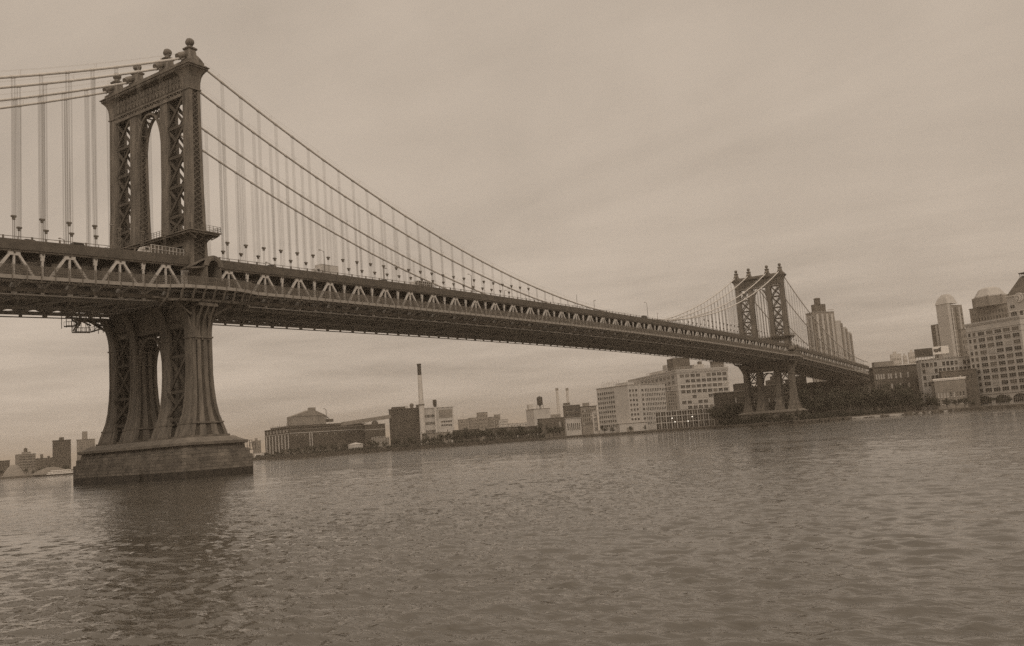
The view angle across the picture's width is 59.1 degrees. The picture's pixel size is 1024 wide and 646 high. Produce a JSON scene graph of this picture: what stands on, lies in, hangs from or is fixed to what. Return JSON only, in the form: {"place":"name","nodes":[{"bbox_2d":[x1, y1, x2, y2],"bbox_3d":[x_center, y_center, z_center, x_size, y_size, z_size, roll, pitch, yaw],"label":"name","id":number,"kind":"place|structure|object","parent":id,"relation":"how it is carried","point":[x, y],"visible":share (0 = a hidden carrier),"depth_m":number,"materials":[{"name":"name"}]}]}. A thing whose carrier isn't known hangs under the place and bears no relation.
{"place":"outdoors","nodes":[
{"label":"outdoors","id":0,"kind":"place"},
{"bbox_2d":[0,407,1023,645],"bbox_3d":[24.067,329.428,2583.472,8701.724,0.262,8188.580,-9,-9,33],"label":"water","id":1,"kind":"structure","parent":0,"point":[902,530],"depth_m":32.14,"materials":[{"name":"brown liquid"}]},
{"bbox_2d":[37,469,72,476],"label":"barge","id":2,"kind":"object","parent":1,"relation":"on","point":[55,473],"visible":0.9,"depth_m":749.85,"materials":[{"name":"metal"}]},
{"bbox_2d":[0,403,1023,478],"bbox_3d":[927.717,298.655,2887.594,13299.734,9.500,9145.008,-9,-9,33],"label":"ground","id":3,"kind":"structure","parent":0,"point":[545,438],"depth_m":594.03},
{"bbox_2d":[0,460,9,475],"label":"building","id":4,"kind":"structure","parent":3,"relation":"on","point":[4,465],"depth_m":995.00,"materials":[{"name":"brick"}]},
{"bbox_2d":[2,464,24,476],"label":"gravel heap","id":5,"kind":"object","parent":3,"relation":"on","point":[14,470],"visible":0.91,"depth_m":828.69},
{"bbox_2d":[15,448,35,473],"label":"apartment block","id":6,"kind":"structure","parent":3,"relation":"on","point":[25,459],"depth_m":1094.39,"materials":[{"name":"brown brick"}]},
{"bbox_2d":[35,454,53,472],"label":"brick building","id":7,"kind":"structure","parent":3,"relation":"on","point":[41,462],"depth_m":1056.88,"materials":[{"name":"brown brick"}]},
{"bbox_2d":[33,467,67,474],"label":"gravel heap","id":8,"kind":"object","parent":3,"relation":"on","point":[44,471],"visible":0.88,"depth_m":786.98,"materials":[{"name":"gravel"}]},
{"bbox_2d":[52,437,70,468],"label":"apartment tower","id":9,"kind":"structure","parent":3,"relation":"on","point":[61,447],"depth_m":1155.61,"materials":[{"name":"brick"}]},
{"bbox_2d":[77,431,94,459],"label":"apartment tower","id":10,"kind":"structure","parent":3,"relation":"on","point":[84,443],"depth_m":1213.16,"materials":[{"name":"beige concrete"}]},
{"bbox_2d":[253,438,260,456],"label":"apartment block","id":11,"kind":"structure","parent":3,"relation":"on","point":[258,447],"depth_m":1193.98,"materials":[{"name":"brown brick"}]},
{"bbox_2d":[283,448,307,454],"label":"shed","id":12,"kind":"structure","parent":3,"relation":"on","point":[286,452],"depth_m":871.21,"materials":[{"name":"brick"}]},
{"bbox_2d":[265,407,364,455],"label":"power station","id":13,"kind":"object","parent":3,"relation":"on","point":[308,427],"visible":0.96,"depth_m":918.92,"materials":[{"name":"brick"}]},
{"bbox_2d":[314,445,341,450],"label":"shed","id":14,"kind":"structure","parent":3,"relation":"on","point":[328,448],"depth_m":875.32,"materials":[{"name":"brick"}]},
{"bbox_2d":[348,442,362,448],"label":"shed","id":15,"kind":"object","parent":3,"relation":"on","point":[354,445],"visible":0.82,"depth_m":844.14,"materials":[{"name":"concrete"}]},
{"bbox_2d":[363,421,385,448],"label":"plant building","id":16,"kind":"structure","parent":3,"relation":"on","point":[375,429],"depth_m":930.11,"materials":[{"name":"brick"}]},
{"bbox_2d":[341,415,390,425],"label":"conveyor gallery","id":17,"kind":"object","parent":16,"relation":"attached to","point":[358,421],"visible":0.98,"depth_m":934.63,"materials":[{"name":"brown metal"}]},
{"bbox_2d":[371,436,389,447],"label":"storage tank","id":18,"kind":"object","parent":3,"relation":"on","point":[381,440],"visible":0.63,"depth_m":876.37,"materials":[{"name":"brown metal"}]},
{"bbox_2d":[253,437,536,460],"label":"wharf","id":19,"kind":"structure","parent":3,"relation":"on","point":[403,448],"depth_m":792.64,"materials":[{"name":"concrete"}]},
{"bbox_2d":[389,403,420,446],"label":"plant building","id":20,"kind":"structure","parent":3,"relation":"on","point":[404,422],"depth_m":969.59,"materials":[{"name":"brick"}]},
{"bbox_2d":[417,364,425,444],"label":"chimney","id":21,"kind":"object","parent":3,"relation":"on","point":[421,411],"visible":0.97,"depth_m":955.18,"materials":[{"name":"concrete"}]},
{"bbox_2d":[433,399,436,432],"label":"water tower","id":22,"kind":"structure","parent":3,"relation":"on","point":[434,403],"depth_m":953.61,"materials":[{"name":"concrete"}]},
{"bbox_2d":[0,38,872,485],"bbox_3d":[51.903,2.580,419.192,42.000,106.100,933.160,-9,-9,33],"label":"suspension bridge","id":23,"kind":"structure","parent":3,"relation":"on","point":[170,308],"depth_m":217.57,"materials":[{"name":"metal"}]},
{"bbox_2d":[137,244,184,255],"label":"slatted trailer truck","id":24,"kind":"object","parent":23,"relation":"on","point":[159,248],"visible":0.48,"depth_m":201.91,"materials":[{"name":"metal"}]},
{"bbox_2d":[311,264,338,274],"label":"box truck","id":25,"kind":"object","parent":23,"relation":"on","point":[331,268],"visible":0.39,"depth_m":243.81,"materials":[{"name":"paint"}]},
{"bbox_2d":[409,280,432,286],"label":"slatted trailer truck","id":26,"kind":"object","parent":23,"relation":"on","point":[423,282],"visible":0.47,"depth_m":277.69,"materials":[{"name":"metal"}]},
{"bbox_2d":[422,432,450,444],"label":"shed","id":27,"kind":"structure","parent":3,"relation":"on","point":[430,435],"depth_m":891.40,"materials":[{"name":"brown brick"}]},
{"bbox_2d":[424,406,453,442],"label":"plant building","id":28,"kind":"structure","parent":3,"relation":"on","point":[445,419],"depth_m":969.61,"materials":[{"name":"grey concrete"}]},
{"bbox_2d":[437,434,444,441],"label":"tree","id":29,"kind":"object","parent":3,"relation":"on","point":[441,437],"visible":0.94,"depth_m":833.22,"materials":[{"name":"green plant"}]},
{"bbox_2d":[446,430,456,441],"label":"tree","id":30,"kind":"object","parent":3,"relation":"on","point":[452,435],"visible":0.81,"depth_m":817.06,"materials":[{"name":"green plant"}]},
{"bbox_2d":[455,430,464,439],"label":"tree","id":31,"kind":"object","parent":3,"relation":"on","point":[459,435],"visible":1,"depth_m":791.47,"materials":[{"name":"green plant"}]},
{"bbox_2d":[458,419,468,429],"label":"apartment block","id":32,"kind":"structure","parent":3,"relation":"on","point":[462,423],"depth_m":1489.96,"materials":[{"name":"beige concrete"}]},
{"bbox_2d":[452,428,479,441],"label":"shed","id":33,"kind":"structure","parent":3,"relation":"on","point":[474,438],"depth_m":844.40,"materials":[{"name":"brick"}]},
{"bbox_2d":[466,431,474,438],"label":"tree","id":34,"kind":"object","parent":3,"relation":"on","point":[471,435],"visible":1,"depth_m":789.97,"materials":[{"name":"green plant"}]},
{"bbox_2d":[468,417,477,428],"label":"apartment block","id":35,"kind":"structure","parent":3,"relation":"on","point":[473,423],"depth_m":1510.71,"materials":[{"name":"beige concrete"}]},
{"bbox_2d":[474,430,483,440],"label":"tree","id":36,"kind":"object","parent":3,"relation":"on","point":[480,434],"visible":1,"depth_m":790.81,"materials":[{"name":"green plant"}]},
{"bbox_2d":[476,412,487,439],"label":"apartment block","id":37,"kind":"structure","parent":3,"relation":"on","point":[482,420],"depth_m":1531.74,"materials":[{"name":"beige concrete"}]},
{"bbox_2d":[480,428,489,438],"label":"tree","id":38,"kind":"object","parent":3,"relation":"on","point":[486,434],"visible":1,"depth_m":789.58,"materials":[{"name":"green plant"}]},
{"bbox_2d":[488,417,494,427],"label":"apartment block","id":39,"kind":"structure","parent":3,"relation":"on","point":[491,422],"depth_m":1551.23,"materials":[{"name":"beige concrete"}]},
{"bbox_2d":[494,414,499,427],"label":"apartment block","id":40,"kind":"structure","parent":3,"relation":"on","point":[496,417],"depth_m":1572.13,"materials":[{"name":"beige concrete"}]},
{"bbox_2d":[485,426,516,439],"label":"shed","id":41,"kind":"structure","parent":3,"relation":"on","point":[507,428],"depth_m":825.34,"materials":[{"name":"brick"}]},
{"bbox_2d":[496,427,506,438],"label":"tree","id":42,"kind":"object","parent":3,"relation":"on","point":[501,434],"visible":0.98,"depth_m":805.43,"materials":[{"name":"green plant"}]},
{"bbox_2d":[498,419,507,427],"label":"apartment block","id":43,"kind":"structure","parent":3,"relation":"on","point":[502,422],"depth_m":1492.11,"materials":[{"name":"grey concrete"}]},
{"bbox_2d":[510,425,523,436],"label":"tree","id":44,"kind":"object","parent":3,"relation":"on","point":[520,428],"visible":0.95,"depth_m":800.86,"materials":[{"name":"green plant"}]},
{"bbox_2d":[508,422,526,436],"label":"building","id":45,"kind":"structure","parent":3,"relation":"on","point":[517,424],"depth_m":1293.89,"materials":[{"name":"grey concrete"}]},
{"bbox_2d":[518,426,536,437],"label":"shed","id":46,"kind":"structure","parent":3,"relation":"on","point":[529,428],"depth_m":894.65,"materials":[{"name":"brick"}]},
{"bbox_2d":[526,404,560,434],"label":"warehouse","id":47,"kind":"structure","parent":3,"relation":"on","point":[533,415],"depth_m":1001.02,"materials":[{"name":"grey concrete"}]},
{"bbox_2d":[537,396,543,407],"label":"water tower","id":48,"kind":"structure","parent":47,"relation":"on","point":[539,401],"depth_m":998.95,"materials":[{"name":"metal"}]},
{"bbox_2d":[537,417,565,436],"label":"shed","id":49,"kind":"structure","parent":3,"relation":"on","point":[558,422],"depth_m":875.00,"materials":[{"name":"brick"}]},
{"bbox_2d":[555,388,559,413],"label":"chimney","id":50,"kind":"object","parent":3,"relation":"on","point":[557,402],"visible":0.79,"depth_m":1889.49,"materials":[{"name":"concrete"}]},
{"bbox_2d":[565,388,568,402],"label":"chimney","id":51,"kind":"object","parent":3,"relation":"on","point":[567,394],"visible":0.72,"depth_m":1890.29,"materials":[{"name":"concrete"}]},
{"bbox_2d":[563,403,580,417],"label":"brick building","id":52,"kind":"structure","parent":3,"relation":"on","point":[571,411],"depth_m":895.18,"materials":[{"name":"brown brick"}]},
{"bbox_2d":[564,417,581,435],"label":"building","id":53,"kind":"structure","parent":3,"relation":"on","point":[573,426],"depth_m":831.35,"materials":[{"name":"grey concrete"}]},
{"bbox_2d":[256,407,903,456],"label":"scrub","id":54,"kind":"object","parent":3,"relation":"on","point":[818,415],"visible":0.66,"depth_m":594.65,"materials":[{"name":"brown plant"}]},
{"bbox_2d":[579,403,596,433],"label":"brick building","id":55,"kind":"structure","parent":3,"relation":"on","point":[585,409],"depth_m":873.18,"materials":[{"name":"brown brick"}]},
{"bbox_2d":[591,410,598,433],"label":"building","id":56,"kind":"structure","parent":3,"relation":"on","point":[595,422],"depth_m":792.27,"materials":[{"name":"white paint"}]},
{"bbox_2d":[596,380,666,432],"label":"loft building","id":57,"kind":"structure","parent":3,"relation":"on","point":[627,402],"depth_m":748.35,"materials":[{"name":"concrete"}]},
{"bbox_2d":[645,388,665,422],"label":"window","id":58,"kind":"structure","parent":57,"relation":"in","point":[646,388],"depth_m":751.47,"materials":[{"name":"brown glass"}]},
{"bbox_2d":[617,422,647,431],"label":"shed","id":59,"kind":"structure","parent":3,"relation":"on","point":[636,426],"depth_m":724.64,"materials":[{"name":"concrete"}]},
{"bbox_2d":[665,390,677,410],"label":"brick building","id":60,"kind":"structure","parent":3,"relation":"on","point":[671,400],"depth_m":786.87,"materials":[{"name":"brown brick"}]},
{"bbox_2d":[628,358,729,409],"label":"loft building","id":61,"kind":"structure","parent":3,"relation":"on","point":[696,385],"depth_m":842.17,"materials":[{"name":"concrete"}]},
{"bbox_2d":[637,376,669,383],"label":"window","id":62,"kind":"structure","parent":61,"relation":"in","point":[668,378],"depth_m":882.21,"materials":[{"name":"grey glass"}]},
{"bbox_2d":[710,361,723,367],"bbox_3d":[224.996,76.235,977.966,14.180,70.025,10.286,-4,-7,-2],"label":"rooftop building","id":63,"kind":"structure","parent":61,"relation":"on","point":[714,363],"depth_m":977.47,"materials":[{"name":"brick"}]},
{"bbox_2d":[652,408,714,429],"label":"steel frame","id":64,"kind":"object","parent":3,"relation":"on","point":[676,415],"visible":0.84,"depth_m":689.80,"materials":[{"name":"grey metal"}]},
{"bbox_2d":[655,407,713,428],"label":"building","id":65,"kind":"structure","parent":3,"relation":"on","point":[696,416],"depth_m":709.71,"materials":[{"name":"brick"}]},
{"bbox_2d":[666,427,711,430],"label":"wharf","id":66,"kind":"structure","parent":3,"relation":"on","point":[690,428],"depth_m":654.34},
{"bbox_2d":[707,407,722,424],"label":"tree","id":67,"kind":"object","parent":3,"relation":"on","point":[714,414],"visible":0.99,"depth_m":648.70,"materials":[{"name":"brown plant"}]},
{"bbox_2d":[714,408,725,421],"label":"tree","id":68,"kind":"object","parent":3,"relation":"on","point":[721,417],"visible":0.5,"depth_m":657.30,"materials":[{"name":"brown plant"}]},
{"bbox_2d":[712,383,744,424],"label":"brick building","id":69,"kind":"structure","parent":3,"relation":"on","point":[736,395],"depth_m":670.63,"materials":[{"name":"brown brick"}]},
{"bbox_2d":[723,403,743,419],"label":"tree","id":70,"kind":"object","parent":3,"relation":"on","point":[727,408],"visible":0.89,"depth_m":624.10,"materials":[{"name":"brown plant"}]},
{"bbox_2d":[731,402,744,415],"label":"tree","id":71,"kind":"object","parent":3,"relation":"on","point":[737,408],"visible":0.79,"depth_m":619.48,"materials":[{"name":"brown plant"}]},
{"bbox_2d":[752,376,805,408],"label":"brick building","id":72,"kind":"structure","parent":3,"relation":"on","point":[770,389],"depth_m":693.02,"materials":[{"name":"brown brick"}]},
{"bbox_2d":[570,405,1019,437],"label":"rocks","id":73,"kind":"object","parent":3,"relation":"on","point":[791,422],"visible":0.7,"depth_m":569.69,"materials":[{"name":"grey stone"}]},
{"bbox_2d":[786,396,809,407],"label":"tree","id":74,"kind":"object","parent":3,"relation":"on","point":[806,399],"visible":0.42,"depth_m":593.16,"materials":[{"name":"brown plant"}]},
{"bbox_2d":[795,376,819,413],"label":"brick building","id":75,"kind":"structure","parent":3,"relation":"on","point":[811,387],"depth_m":724.40,"materials":[{"name":"brown brick"}]},
{"bbox_2d":[811,389,826,411],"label":"tree","id":76,"kind":"object","parent":3,"relation":"on","point":[817,400],"visible":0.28,"depth_m":605.14,"materials":[{"name":"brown plant"}]},
{"bbox_2d":[807,380,842,415],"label":"brick building","id":77,"kind":"structure","parent":3,"relation":"on","point":[826,386],"depth_m":746.96,"materials":[{"name":"brown brick"}]},
{"bbox_2d":[806,298,854,381],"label":"apartment tower","id":78,"kind":"structure","parent":3,"relation":"on","point":[838,332],"depth_m":939.00,"materials":[{"name":"beige concrete"}]},
{"bbox_2d":[860,388,884,410],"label":"tree","id":79,"kind":"object","parent":3,"relation":"on","point":[871,395],"visible":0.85,"depth_m":615.99,"materials":[{"name":"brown plant"}]},
{"bbox_2d":[863,389,883,410],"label":"tree","id":80,"kind":"object","parent":3,"relation":"on","point":[873,400],"visible":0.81,"depth_m":616.81,"materials":[{"name":"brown plant"}]},
{"bbox_2d":[877,393,892,409],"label":"tree","id":81,"kind":"object","parent":3,"relation":"on","point":[882,404],"visible":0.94,"depth_m":608.96,"materials":[{"name":"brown plant"}]},
{"bbox_2d":[878,383,895,408],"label":"tree","id":82,"kind":"object","parent":3,"relation":"on","point":[890,390],"visible":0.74,"depth_m":611.89,"materials":[{"name":"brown plant"}]},
{"bbox_2d":[884,390,903,412],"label":"tree","id":83,"kind":"object","parent":3,"relation":"on","point":[895,399],"visible":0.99,"depth_m":603.08,"materials":[{"name":"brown plant"}]},
{"bbox_2d":[890,351,901,365],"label":"apartment block","id":84,"kind":"structure","parent":3,"relation":"on","point":[896,358],"depth_m":2119.61,"materials":[{"name":"grey concrete"}]},
{"bbox_2d":[885,389,907,411],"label":"tree","id":85,"kind":"object","parent":3,"relation":"on","point":[898,402],"visible":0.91,"depth_m":603.82,"materials":[{"name":"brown plant"}]},
{"bbox_2d":[893,383,908,411],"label":"tree","id":86,"kind":"object","parent":3,"relation":"on","point":[900,389],"visible":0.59,"depth_m":606.45,"materials":[{"name":"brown plant"}]},
{"bbox_2d":[892,383,914,411],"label":"tree","id":87,"kind":"object","parent":3,"relation":"on","point":[909,389],"visible":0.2,"depth_m":616.97,"materials":[{"name":"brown plant"}]},
{"bbox_2d":[902,353,907,363],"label":"apartment block","id":88,"kind":"structure","parent":3,"relation":"on","point":[905,361],"depth_m":2294.49,"materials":[{"name":"grey concrete"}]},
{"bbox_2d":[900,392,915,411],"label":"tree","id":89,"kind":"object","parent":3,"relation":"on","point":[910,396],"visible":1,"depth_m":598.38,"materials":[{"name":"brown plant"}]},
{"bbox_2d":[900,391,923,410],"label":"tree","id":90,"kind":"object","parent":3,"relation":"on","point":[917,401],"visible":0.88,"depth_m":597.82,"materials":[{"name":"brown plant"}]},
{"bbox_2d":[908,350,916,363],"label":"apartment block","id":91,"kind":"structure","parent":3,"relation":"on","point":[911,355],"depth_m":2197.26,"materials":[{"name":"grey concrete"}]},
{"bbox_2d":[868,356,957,411],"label":"warehouse","id":92,"kind":"structure","parent":3,"relation":"on","point":[891,374],"depth_m":665.73,"materials":[{"name":"brick"}]},
{"bbox_2d":[922,394,931,409],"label":"tree","id":93,"kind":"object","parent":3,"relation":"on","point":[925,404],"visible":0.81,"depth_m":600.59,"materials":[{"name":"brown plant"}]},
{"bbox_2d":[926,396,935,409],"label":"tree","id":94,"kind":"object","parent":3,"relation":"on","point":[930,400],"visible":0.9,"depth_m":595.18,"materials":[{"name":"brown plant"}]},
{"bbox_2d":[933,398,940,409],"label":"tree","id":95,"kind":"object","parent":3,"relation":"on","point":[937,403],"visible":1,"depth_m":589.11,"materials":[{"name":"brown plant"}]},
{"bbox_2d":[915,356,970,409],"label":"warehouse","id":96,"kind":"structure","parent":3,"relation":"on","point":[927,371],"depth_m":634.79,"materials":[{"name":"beige concrete"}]},
{"bbox_2d":[914,348,933,361],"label":"billboard","id":97,"kind":"object","parent":96,"relation":"on","point":[922,353],"visible":1,"depth_m":628.59,"materials":[{"name":"metal"}]},
{"bbox_2d":[932,345,949,359],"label":"billboard","id":98,"kind":"object","parent":96,"relation":"on","point":[939,350],"visible":1,"depth_m":618.78,"materials":[{"name":"white paint"}]},
{"bbox_2d":[931,294,964,357],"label":"office tower","id":99,"kind":"structure","parent":3,"relation":"on","point":[947,327],"depth_m":1043.93,"materials":[{"name":"beige concrete"}]},
{"bbox_2d":[929,376,967,409],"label":"brick building","id":100,"kind":"structure","parent":3,"relation":"on","point":[951,388],"depth_m":604.34,"materials":[{"name":"white paint"}]},
{"bbox_2d":[938,368,980,406],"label":"brick building","id":101,"kind":"structure","parent":3,"relation":"on","point":[971,384],"depth_m":610.88,"materials":[{"name":"brown brick"}]},
{"bbox_2d":[958,329,968,355],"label":"apartment block","id":102,"kind":"structure","parent":3,"relation":"on","point":[963,342],"depth_m":806.86,"materials":[{"name":"beige concrete"}]},
{"bbox_2d":[959,397,969,407],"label":"tree","id":103,"kind":"object","parent":3,"relation":"on","point":[967,400],"visible":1,"depth_m":582.42,"materials":[{"name":"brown plant"}]},
{"bbox_2d":[969,287,1008,322],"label":"office tower","id":104,"kind":"structure","parent":3,"relation":"on","point":[989,303],"depth_m":848.73,"materials":[{"name":"beige concrete"}]},
{"bbox_2d":[964,315,1023,405],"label":"loft building","id":105,"kind":"structure","parent":3,"relation":"on","point":[996,350],"depth_m":598.77,"materials":[{"name":"grey concrete"}]},
{"bbox_2d":[980,393,1023,404],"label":"window","id":106,"kind":"structure","parent":105,"relation":"in","point":[1018,397],"depth_m":594.03,"materials":[{"name":"brown glass"}]},
{"bbox_2d":[1005,272,1023,316],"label":"clock tower","id":107,"kind":"structure","parent":3,"relation":"on","point":[1014,297],"depth_m":606.46,"materials":[{"name":"stone"}]},
{"bbox_2d":[0,0,1023,468],"label":"sky","id":108,"kind":"structure","parent":0,"point":[621,155],"materials":[{"name":"beige"}]},
{"bbox_2d":[848,410,953,418],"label":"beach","id":109,"kind":"structure","parent":0,"point":[891,414],"depth_m":577.44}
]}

